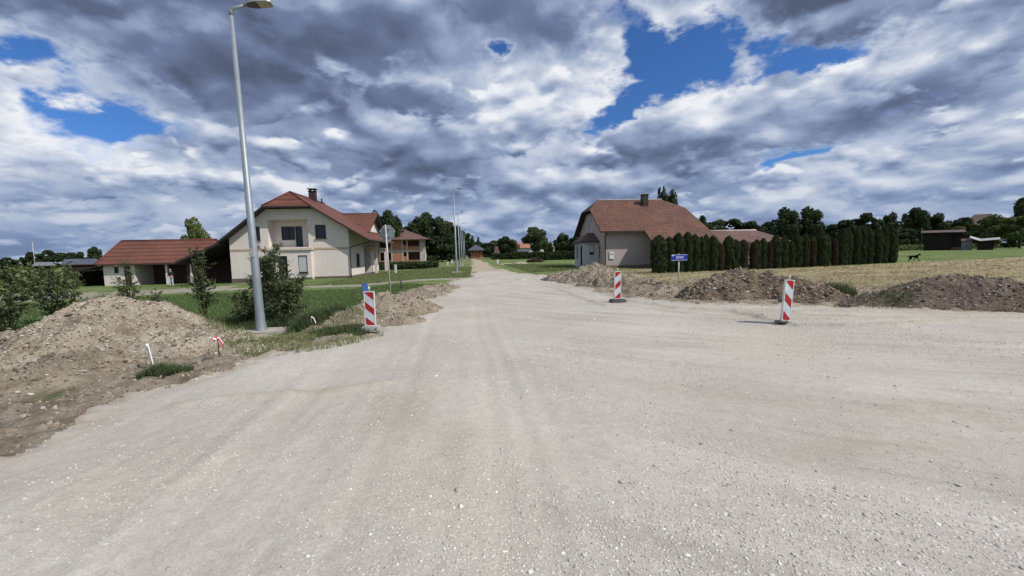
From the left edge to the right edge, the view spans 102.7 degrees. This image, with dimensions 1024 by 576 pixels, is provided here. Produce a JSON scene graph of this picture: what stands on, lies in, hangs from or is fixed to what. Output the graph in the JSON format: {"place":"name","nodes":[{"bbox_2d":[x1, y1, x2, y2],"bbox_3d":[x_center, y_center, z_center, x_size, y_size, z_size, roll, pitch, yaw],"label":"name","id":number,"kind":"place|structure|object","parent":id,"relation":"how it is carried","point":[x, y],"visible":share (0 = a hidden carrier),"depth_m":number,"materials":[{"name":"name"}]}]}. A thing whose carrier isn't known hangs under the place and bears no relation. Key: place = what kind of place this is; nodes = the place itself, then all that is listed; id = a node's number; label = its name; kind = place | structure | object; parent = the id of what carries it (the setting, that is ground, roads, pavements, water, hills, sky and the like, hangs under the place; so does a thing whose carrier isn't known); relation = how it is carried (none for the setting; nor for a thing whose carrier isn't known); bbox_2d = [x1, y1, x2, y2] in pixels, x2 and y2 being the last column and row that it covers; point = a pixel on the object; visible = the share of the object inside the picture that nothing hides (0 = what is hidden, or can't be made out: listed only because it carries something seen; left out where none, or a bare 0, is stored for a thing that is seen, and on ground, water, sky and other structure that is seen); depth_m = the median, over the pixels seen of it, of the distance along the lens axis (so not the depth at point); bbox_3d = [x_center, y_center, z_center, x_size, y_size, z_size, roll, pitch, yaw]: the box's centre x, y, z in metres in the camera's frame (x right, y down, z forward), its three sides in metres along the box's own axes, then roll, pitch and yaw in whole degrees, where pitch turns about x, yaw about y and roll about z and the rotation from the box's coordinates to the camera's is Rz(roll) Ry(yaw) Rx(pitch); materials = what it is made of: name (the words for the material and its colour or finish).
{"place":"outdoors","nodes":[
{"label":"outdoors","id":0,"kind":"place"},
{"bbox_2d":[0,283,432,332],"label":"lawn","id":1,"kind":"structure","parent":0,"point":[229,304],"depth_m":19.13,"materials":[{"name":"green plant"}]},
{"bbox_2d":[0,267,38,331],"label":"young shrub","id":2,"kind":"object","parent":1,"relation":"on","point":[12,308],"visible":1,"depth_m":12.84,"materials":[{"name":"green plant"}]},
{"bbox_2d":[27,266,87,315],"bbox_3d":[-15.989,0.244,14.404,1.510,2.042,1.481,-6,6,-42],"label":"young shrub","id":3,"kind":"object","parent":1,"relation":"on","point":[43,299],"visible":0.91,"depth_m":14.24,"materials":[{"name":"green plant"}]},
{"bbox_2d":[110,260,144,298],"bbox_3d":[-16.617,-0.120,17.624,1.094,2.245,1.197,0,5,20],"label":"young shrub","id":4,"kind":"object","parent":1,"relation":"on","point":[123,292],"visible":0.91,"depth_m":17.61,"materials":[{"name":"green plant"}]},
{"bbox_2d":[181,244,219,318],"bbox_3d":[-10.611,-0.170,14.002,1.084,2.641,1.024,-2,5,-6],"label":"young shrub","id":5,"kind":"object","parent":1,"relation":"on","point":[204,299],"visible":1,"depth_m":14.00,"materials":[{"name":"green plant"}]},
{"bbox_2d":[227,287,254,324],"bbox_3d":[-7.863,0.584,12.064,0.883,1.245,0.854,-4,5,-27],"label":"leafy bush","id":6,"kind":"object","parent":1,"relation":"on","point":[243,312],"visible":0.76,"depth_m":12.01,"materials":[{"name":"green plant"}]},
{"bbox_2d":[228,0,288,334],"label":"street lamp","id":7,"kind":"object","parent":1,"relation":"on","point":[260,325],"visible":0.85,"depth_m":10.10,"materials":[{"name":"metal"}]},
{"bbox_2d":[243,242,294,320],"bbox_3d":[-7.226,-0.119,12.164,1.320,2.462,1.153,-2,5,-6],"label":"leafy bush","id":8,"kind":"object","parent":1,"relation":"on","point":[268,273],"visible":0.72,"depth_m":11.99,"materials":[{"name":"green plant"}]},
{"bbox_2d":[266,274,312,324],"bbox_3d":[-6.134,0.346,11.184,0.973,1.508,0.968,-1,5,7],"label":"leafy bush","id":9,"kind":"object","parent":1,"relation":"on","point":[289,294],"visible":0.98,"depth_m":11.06,"materials":[{"name":"green plant"}]},
{"bbox_2d":[236,301,349,333],"bbox_3d":[-5.730,0.761,10.708,2.864,0.841,1.751,-2,5,-6],"label":"weed patch","id":10,"kind":"object","parent":1,"relation":"on","point":[297,323],"visible":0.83,"depth_m":10.56,"materials":[{"name":"plant"}]},
{"bbox_2d":[0,278,461,301],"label":"path","id":11,"kind":"structure","parent":0,"point":[180,290],"depth_m":30.71,"materials":[{"name":"gravel"}]},
{"bbox_2d":[0,259,57,296],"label":"young shrub","id":12,"kind":"object","parent":11,"relation":"on","point":[29,275],"visible":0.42,"depth_m":28.52,"materials":[{"name":"green plant"}]},
{"bbox_2d":[43,261,78,294],"bbox_3d":[-35.933,-0.735,32.202,2.003,2.758,2.446,1,5,22],"label":"young shrub","id":13,"kind":"object","parent":11,"relation":"on","point":[63,282],"visible":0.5,"depth_m":32.46,"materials":[{"name":"green plant"}]},
{"bbox_2d":[467,258,506,271],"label":"road","id":14,"kind":"structure","parent":0,"point":[479,266],"depth_m":56.15,"materials":[{"name":"gravel"}]},
{"bbox_2d":[0,271,992,456],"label":"dirt verge","id":15,"kind":"structure","parent":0,"point":[40,417],"depth_m":6.13,"materials":[{"name":"soil"}]},
{"bbox_2d":[0,328,154,406],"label":"soil heap","id":16,"kind":"object","parent":15,"relation":"on","point":[46,373],"visible":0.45,"depth_m":6.84,"materials":[{"name":"soil"}]},
{"bbox_2d":[0,295,287,370],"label":"gravel heap","id":17,"kind":"object","parent":15,"relation":"on","point":[158,326],"visible":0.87,"depth_m":8.71,"materials":[{"name":"gravel"}]},
{"bbox_2d":[129,358,195,378],"bbox_3d":[-5.760,1.328,6.778,1.027,0.337,0.687,-2,5,-6],"label":"grass tuft","id":18,"kind":"object","parent":15,"relation":"on","point":[160,369],"visible":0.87,"depth_m":6.69,"materials":[{"name":"plant"}]},
{"bbox_2d":[0,283,448,452],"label":"soil crumbs","id":19,"kind":"object","parent":15,"relation":"on","point":[42,427],"visible":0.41,"depth_m":7.17,"materials":[{"name":"soil"}]},
{"bbox_2d":[210,313,282,328],"bbox_3d":[-8.276,0.963,12.193,3.254,0.636,1.830,-2,5,-6],"label":"weed patch","id":20,"kind":"object","parent":15,"relation":"on","point":[234,322],"visible":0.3,"depth_m":12.00,"materials":[{"name":"plant"}]},
{"bbox_2d":[197,305,384,356],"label":"verge grass","id":21,"kind":"structure","parent":15,"relation":"on","point":[271,340],"depth_m":8.83,"materials":[{"name":"plant"}]},
{"bbox_2d":[300,307,364,331],"bbox_3d":[-4.364,0.910,11.012,2.575,0.775,2.314,-2,5,-6],"label":"soil heap","id":22,"kind":"object","parent":15,"relation":"on","point":[337,313],"visible":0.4,"depth_m":10.52,"materials":[{"name":"soil"}]},
{"bbox_2d":[308,322,377,336],"bbox_3d":[-3.977,0.955,9.668,1.621,0.338,1.118,0,5,16],"label":"weed patch","id":23,"kind":"object","parent":15,"relation":"on","point":[354,328],"visible":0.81,"depth_m":9.55,"materials":[{"name":"plant"}]},
{"bbox_2d":[362,287,380,332],"bbox_3d":[-3.383,0.522,9.756,0.400,1.111,0.248,-2,5,-3],"label":"striped traffic board","id":24,"kind":"object","parent":15,"relation":"on","point":[369,309],"visible":0.91,"depth_m":9.73,"materials":[{"name":"white plastic"}]},
{"bbox_2d":[380,225,394,292],"bbox_3d":[-5.036,-0.904,16.675,0.623,3.317,0.107,-1,5,8],"label":"road sign","id":25,"kind":"object","parent":15,"relation":"on","point":[387,232],"visible":0.98,"depth_m":16.60,"materials":[{"name":"metal"}]},
{"bbox_2d":[354,290,443,325],"bbox_3d":[-3.680,0.614,12.589,3.062,1.008,4.413,-2,5,-6],"label":"soil heap","id":26,"kind":"object","parent":15,"relation":"on","point":[410,311],"visible":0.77,"depth_m":12.38,"materials":[{"name":"soil"}]},
{"bbox_2d":[400,283,460,298],"bbox_3d":[-4.170,0.120,20.610,2.924,0.659,7.352,-1,5,1],"label":"soil heap","id":27,"kind":"object","parent":15,"relation":"on","point":[421,292],"visible":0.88,"depth_m":19.49,"materials":[{"name":"soil"}]},
{"bbox_2d":[540,262,685,297],"bbox_3d":[5.460,-0.647,22.161,4.534,1.456,13.914,-2,5,-14],"label":"soil heap","id":28,"kind":"object","parent":15,"relation":"on","point":[631,283],"visible":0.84,"depth_m":20.71,"materials":[{"name":"soil"}]},
{"bbox_2d":[676,266,852,303],"bbox_3d":[9.056,-0.107,14.955,5.633,1.417,3.572,1,5,27],"label":"soil heap","id":29,"kind":"object","parent":15,"relation":"on","point":[725,282],"visible":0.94,"depth_m":14.32,"materials":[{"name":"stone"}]},
{"bbox_2d":[564,265,1023,307],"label":"soil crumbs","id":30,"kind":"object","parent":15,"relation":"on","point":[1000,280],"visible":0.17,"depth_m":13.72,"materials":[{"name":"soil"}]},
{"bbox_2d":[821,279,860,296],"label":"grass tuft","id":31,"kind":"object","parent":15,"relation":"on","point":[843,288],"visible":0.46,"depth_m":14.07,"materials":[{"name":"plant"}]},
{"bbox_2d":[835,274,1023,312],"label":"soil heap","id":32,"kind":"object","parent":15,"relation":"on","point":[951,291],"visible":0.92,"depth_m":11.56,"materials":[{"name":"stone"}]},
{"bbox_2d":[0,271,1023,575],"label":"gravel road","id":33,"kind":"structure","parent":0,"point":[382,365],"depth_m":3.81,"materials":[{"name":"gravel"}]},
{"bbox_2d":[609,268,626,302],"bbox_3d":[3.752,-0.080,14.558,0.540,1.242,0.320,-2,5,-11],"label":"striped traffic board","id":34,"kind":"object","parent":33,"relation":"on","point":[617,288],"visible":0.98,"depth_m":14.52,"materials":[{"name":"white plastic"}]},
{"bbox_2d":[774,275,794,322],"bbox_3d":[6.464,0.263,9.690,0.479,1.134,0.254,-2,5,-6],"label":"striped traffic board","id":35,"kind":"object","parent":33,"relation":"on","point":[787,299],"visible":1,"depth_m":9.69,"materials":[{"name":"white plastic"}]},
{"bbox_2d":[855,285,921,308],"bbox_3d":[11.075,0.251,12.006,2.000,0.630,1.012,-2,5,-6],"label":"weed patch","id":36,"kind":"object","parent":33,"relation":"on","point":[887,296],"visible":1,"depth_m":12.01,"materials":[{"name":"plant"}]},
{"bbox_2d":[0,246,1023,335],"bbox_3d":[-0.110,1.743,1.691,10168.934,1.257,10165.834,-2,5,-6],"label":"ground","id":37,"kind":"structure","parent":0,"point":[160,286],"depth_m":40.36,"materials":[{"name":"green plant"}]},
{"bbox_2d":[32,250,61,267],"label":"deciduous tree","id":38,"kind":"object","parent":37,"relation":"on","point":[51,256],"visible":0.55,"depth_m":222.39,"materials":[{"name":"green plant"}]},
{"bbox_2d":[60,259,96,275],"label":"grey barn","id":39,"kind":"structure","parent":37,"relation":"on","point":[75,264],"depth_m":86.95,"materials":[{"name":"metal"}]},
{"bbox_2d":[71,238,231,286],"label":"outbuilding","id":40,"kind":"structure","parent":37,"relation":"on","point":[153,261],"depth_m":45.61,"materials":[{"name":"red tile"}]},
{"bbox_2d":[153,266,231,283],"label":"garage door","id":41,"kind":"structure","parent":40,"relation":"in","point":[220,273],"depth_m":47.17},
{"bbox_2d":[180,217,210,238],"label":"deciduous tree","id":42,"kind":"object","parent":37,"relation":"on","point":[194,231],"visible":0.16,"depth_m":57.28,"materials":[{"name":"green plant"}]},
{"bbox_2d":[175,188,394,284],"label":"cream house","id":43,"kind":"structure","parent":37,"relation":"on","point":[320,240],"depth_m":41.38,"materials":[{"name":"paint"}]},
{"bbox_2d":[281,226,294,239],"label":"window","id":44,"kind":"structure","parent":43,"relation":"in","point":[288,233],"depth_m":42.20,"materials":[{"name":"black glass"}]},
{"bbox_2d":[380,210,403,260],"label":"deciduous tree","id":45,"kind":"object","parent":37,"relation":"on","point":[394,222],"visible":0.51,"depth_m":119.22,"materials":[{"name":"green plant"}]},
{"bbox_2d":[315,266,471,284],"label":"rough grass","id":46,"kind":"structure","parent":37,"relation":"on","point":[401,275],"depth_m":38.24,"materials":[{"name":"plant"}]},
{"bbox_2d":[378,230,430,261],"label":"unfinished house","id":47,"kind":"structure","parent":37,"relation":"on","point":[408,246],"depth_m":119.20,"materials":[{"name":"brick"}]},
{"bbox_2d":[379,260,438,269],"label":"bramble hedge","id":48,"kind":"object","parent":37,"relation":"on","point":[402,265],"visible":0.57,"depth_m":64.56,"materials":[{"name":"green plant"}]},
{"bbox_2d":[411,212,437,260],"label":"deciduous tree","id":49,"kind":"object","parent":37,"relation":"on","point":[424,223],"visible":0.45,"depth_m":133.98,"materials":[{"name":"green plant"}]},
{"bbox_2d":[425,236,458,260],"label":"deciduous tree","id":50,"kind":"object","parent":37,"relation":"on","point":[435,244],"visible":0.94,"depth_m":123.83,"materials":[{"name":"green plant"}]},
{"bbox_2d":[429,216,454,261],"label":"deciduous tree","id":51,"kind":"object","parent":37,"relation":"on","point":[440,223],"visible":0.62,"depth_m":134.89,"materials":[{"name":"green plant"}]},
{"bbox_2d":[446,221,462,260],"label":"deciduous tree","id":52,"kind":"object","parent":37,"relation":"on","point":[450,232],"visible":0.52,"depth_m":136.46,"materials":[{"name":"green plant"}]},
{"bbox_2d":[521,227,548,251],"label":"deciduous tree","id":53,"kind":"object","parent":37,"relation":"on","point":[537,235],"visible":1,"depth_m":148.54,"materials":[{"name":"green plant"}]},
{"bbox_2d":[572,193,722,267],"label":"beige house","id":54,"kind":"structure","parent":37,"relation":"on","point":[616,233],"depth_m":44.23,"materials":[{"name":"brown tile"}]},
{"bbox_2d":[650,234,668,273],"bbox_3d":[11.524,-2.616,32.166,1.511,3.247,1.409,-4,6,-33],"label":"thuja tree","id":55,"kind":"object","parent":37,"relation":"on","point":[658,254],"visible":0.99,"depth_m":31.76,"materials":[{"name":"plant"}]},
{"bbox_2d":[666,236,675,272],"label":"thuja tree","id":56,"kind":"object","parent":37,"relation":"on","point":[671,244],"visible":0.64,"depth_m":32.18,"materials":[{"name":"plant"}]},
{"bbox_2d":[673,232,685,271],"bbox_3d":[13.238,-2.770,32.652,1.031,3.459,1.063,-5,6,-36],"label":"thuja tree","id":57,"kind":"object","parent":37,"relation":"on","point":[679,240],"visible":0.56,"depth_m":32.30,"materials":[{"name":"plant"}]},
{"bbox_2d":[683,232,693,271],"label":"thuja tree","id":58,"kind":"object","parent":37,"relation":"on","point":[688,248],"visible":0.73,"depth_m":32.51,"materials":[{"name":"plant"}]},
{"bbox_2d":[691,233,700,271],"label":"thuja tree","id":59,"kind":"object","parent":37,"relation":"on","point":[696,254],"visible":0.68,"depth_m":32.62,"materials":[{"name":"plant"}]},
{"bbox_2d":[708,235,719,270],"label":"thuja tree","id":60,"kind":"object","parent":37,"relation":"on","point":[714,249],"visible":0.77,"depth_m":33.17,"materials":[{"name":"plant"}]},
{"bbox_2d":[707,218,747,229],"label":"deciduous tree","id":61,"kind":"object","parent":37,"relation":"on","point":[719,224],"visible":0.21,"depth_m":132.91,"materials":[{"name":"green plant"}]},
{"bbox_2d":[722,235,735,269],"bbox_3d":[17.915,-2.834,33.902,1.021,3.159,1.072,-1,5,0],"label":"thuja tree","id":62,"kind":"object","parent":37,"relation":"on","point":[729,244],"visible":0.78,"depth_m":33.60,"materials":[{"name":"plant"}]},
{"bbox_2d":[740,239,749,268],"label":"thuja tree","id":63,"kind":"object","parent":37,"relation":"on","point":[745,251],"visible":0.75,"depth_m":33.92,"materials":[{"name":"plant"}]},
{"bbox_2d":[711,229,790,248],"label":"garage","id":64,"kind":"structure","parent":37,"relation":"on","point":[750,236],"depth_m":53.58,"materials":[{"name":"tile"}]},
{"bbox_2d":[749,240,758,269],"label":"thuja tree","id":65,"kind":"object","parent":37,"relation":"on","point":[753,254],"visible":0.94,"depth_m":34.26,"materials":[{"name":"plant"}]},
{"bbox_2d":[760,238,767,268],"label":"thuja tree","id":66,"kind":"object","parent":37,"relation":"on","point":[764,251],"visible":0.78,"depth_m":34.58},
{"bbox_2d":[771,234,782,268],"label":"thuja tree","id":67,"kind":"object","parent":37,"relation":"on","point":[777,251],"visible":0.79,"depth_m":34.83,"materials":[{"name":"plant"}]},
{"bbox_2d":[781,236,789,267],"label":"thuja tree","id":68,"kind":"object","parent":37,"relation":"on","point":[785,253],"visible":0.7,"depth_m":35.05,"materials":[{"name":"plant"}]},
{"bbox_2d":[770,206,801,239],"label":"deciduous tree","id":69,"kind":"object","parent":37,"relation":"on","point":[787,226],"visible":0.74,"depth_m":109.67,"materials":[{"name":"green plant"}]},
{"bbox_2d":[791,233,803,267],"bbox_3d":[24.917,-3.217,35.870,1.024,3.280,0.975,3,7,40],"label":"thuja tree","id":70,"kind":"object","parent":37,"relation":"on","point":[797,239],"visible":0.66,"depth_m":35.54,"materials":[{"name":"plant"}]},
{"bbox_2d":[802,233,809,266],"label":"thuja tree","id":71,"kind":"object","parent":37,"relation":"on","point":[806,251],"visible":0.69,"depth_m":35.91,"materials":[{"name":"plant"}]},
{"bbox_2d":[794,206,826,236],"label":"deciduous tree","id":72,"kind":"object","parent":37,"relation":"on","point":[810,224],"visible":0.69,"depth_m":110.17,"materials":[{"name":"green plant"}]},
{"bbox_2d":[808,236,816,266],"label":"thuja tree","id":73,"kind":"object","parent":37,"relation":"on","point":[813,252],"visible":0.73,"depth_m":36.01,"materials":[{"name":"plant"}]},
{"bbox_2d":[815,230,828,266],"bbox_3d":[27.610,-3.482,36.514,1.059,3.503,0.988,-2,4,-5],"label":"thuja tree","id":74,"kind":"object","parent":37,"relation":"on","point":[821,237],"visible":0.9,"depth_m":36.25,"materials":[{"name":"plant"}]},
{"bbox_2d":[830,238,838,265],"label":"thuja tree","id":75,"kind":"object","parent":37,"relation":"on","point":[834,251],"visible":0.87,"depth_m":36.77,"materials":[{"name":"plant"}]},
{"bbox_2d":[836,228,849,264],"bbox_3d":[30.084,-3.684,37.287,0.958,3.676,0.976,3,6,40],"label":"thuja tree","id":76,"kind":"object","parent":37,"relation":"on","point":[842,238],"visible":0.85,"depth_m":37.02,"materials":[{"name":"plant"}]},
{"bbox_2d":[828,219,857,241],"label":"deciduous tree","id":77,"kind":"object","parent":37,"relation":"on","point":[844,224],"visible":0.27,"depth_m":123.59,"materials":[{"name":"green plant"}]},
{"bbox_2d":[851,227,862,264],"bbox_3d":[31.791,-3.816,37.812,0.811,3.746,0.824,1,5,23],"label":"thuja tree","id":78,"kind":"object","parent":37,"relation":"on","point":[857,243],"visible":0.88,"depth_m":37.61,"materials":[{"name":"plant"}]},
{"bbox_2d":[860,226,867,263],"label":"thuja tree","id":79,"kind":"object","parent":37,"relation":"on","point":[864,247],"visible":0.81,"depth_m":37.68,"materials":[{"name":"plant"}]},
{"bbox_2d":[851,212,884,232],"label":"deciduous tree","id":80,"kind":"object","parent":37,"relation":"on","point":[865,218],"visible":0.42,"depth_m":120.35,"materials":[{"name":"green plant"}]},
{"bbox_2d":[866,227,875,263],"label":"thuja tree","id":81,"kind":"object","parent":37,"relation":"on","point":[871,240],"visible":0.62,"depth_m":37.83,"materials":[{"name":"plant"}]},
{"bbox_2d":[873,227,884,263],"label":"thuja tree","id":82,"kind":"object","parent":37,"relation":"on","point":[878,244],"visible":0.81,"depth_m":38.11,"materials":[{"name":"plant"}]},
{"bbox_2d":[881,225,890,262],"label":"thuja tree","id":83,"kind":"object","parent":37,"relation":"on","point":[886,232],"visible":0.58,"depth_m":38.30,"materials":[{"name":"plant"}]},
{"bbox_2d":[881,211,900,229],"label":"deciduous tree","id":84,"kind":"object","parent":37,"relation":"on","point":[890,220],"visible":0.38,"depth_m":135.49,"materials":[{"name":"green plant"}]},
{"bbox_2d":[887,227,899,262],"bbox_3d":[36.038,-4.026,38.865,1.145,3.705,1.073,0,4,5],"label":"thuja tree","id":85,"kind":"object","parent":37,"relation":"on","point":[893,248],"visible":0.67,"depth_m":38.54,"materials":[{"name":"plant"}]},
{"bbox_2d":[900,207,931,244],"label":"deciduous tree","id":86,"kind":"object","parent":37,"relation":"on","point":[917,219],"visible":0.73,"depth_m":128.97,"materials":[{"name":"green plant"}]},
{"bbox_2d":[923,213,950,241],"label":"deciduous tree","id":87,"kind":"object","parent":37,"relation":"on","point":[937,222],"visible":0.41,"depth_m":129.31,"materials":[{"name":"green plant"}]},
{"bbox_2d":[944,217,973,230],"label":"deciduous tree","id":88,"kind":"object","parent":37,"relation":"on","point":[964,221],"visible":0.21,"depth_m":130.96,"materials":[{"name":"green plant"}]},
{"bbox_2d":[1012,197,1023,245],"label":"deciduous tree","id":89,"kind":"object","parent":37,"relation":"on","point":[1018,207],"visible":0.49,"depth_m":136.05,"materials":[{"name":"green plant"}]},
{"bbox_2d":[0,0,1023,263],"label":"sky","id":90,"kind":"structure","parent":0,"point":[119,118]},
{"bbox_2d":[488,259,574,274],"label":"meadow","id":91,"kind":"structure","parent":0,"point":[513,261],"depth_m":82.19,"materials":[{"name":"green plant"}]},
{"bbox_2d":[490,252,534,259],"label":"field hedge","id":92,"kind":"object","parent":91,"relation":"on","point":[514,255],"visible":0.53,"depth_m":131.98,"materials":[{"name":"green plant"}]},
{"bbox_2d":[504,263,578,272],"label":"meadow tufts","id":93,"kind":"object","parent":91,"relation":"on","point":[531,268],"visible":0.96,"depth_m":47.95,"materials":[{"name":"plant"}]},
{"bbox_2d":[534,250,574,259],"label":"field hedge","id":94,"kind":"object","parent":91,"relation":"on","point":[561,255],"visible":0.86,"depth_m":100.88,"materials":[{"name":"green plant"}]},
{"bbox_2d":[553,233,569,250],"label":"deciduous tree","id":95,"kind":"object","parent":91,"relation":"on","point":[560,242],"visible":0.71,"depth_m":140.38,"materials":[{"name":"green plant"}]},
{"bbox_2d":[589,257,1023,296],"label":"hay field","id":96,"kind":"structure","parent":0,"point":[865,268],"depth_m":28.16,"materials":[{"name":"plant"}]},
{"bbox_2d":[898,247,1023,257],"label":"garden lawn","id":97,"kind":"structure","parent":0,"point":[904,254],"depth_m":60.33,"materials":[{"name":"green plant"}]},
{"bbox_2d":[897,228,919,244],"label":"deciduous tree","id":98,"kind":"object","parent":97,"relation":"on","point":[905,237],"visible":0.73,"depth_m":99.14,"materials":[{"name":"green plant"}]},
{"bbox_2d":[920,230,965,250],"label":"black shed","id":99,"kind":"structure","parent":97,"relation":"on","point":[942,240],"depth_m":82.08,"materials":[{"name":"wood"}]},
{"bbox_2d":[898,242,1008,250],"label":"bramble hedge","id":100,"kind":"object","parent":97,"relation":"on","point":[903,247],"visible":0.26,"depth_m":93.61,"materials":[{"name":"green plant"}]},
{"bbox_2d":[951,224,1001,245],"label":"deciduous tree","id":101,"kind":"object","parent":97,"relation":"on","point":[975,242],"visible":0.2,"depth_m":92.67,"materials":[{"name":"green plant"}]},
{"bbox_2d":[970,236,999,249],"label":"pale roofed shed","id":102,"kind":"structure","parent":97,"relation":"on","point":[985,245],"depth_m":74.97,"materials":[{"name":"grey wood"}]},
{"bbox_2d":[964,214,1010,241],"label":"deciduous tree","id":103,"kind":"object","parent":97,"relation":"on","point":[996,223],"visible":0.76,"depth_m":88.98,"materials":[{"name":"green plant"}]},
{"bbox_2d":[997,215,1023,247],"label":"deciduous tree","id":104,"kind":"object","parent":97,"relation":"on","point":[1014,230],"visible":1,"depth_m":85.86,"materials":[{"name":"green plant"}]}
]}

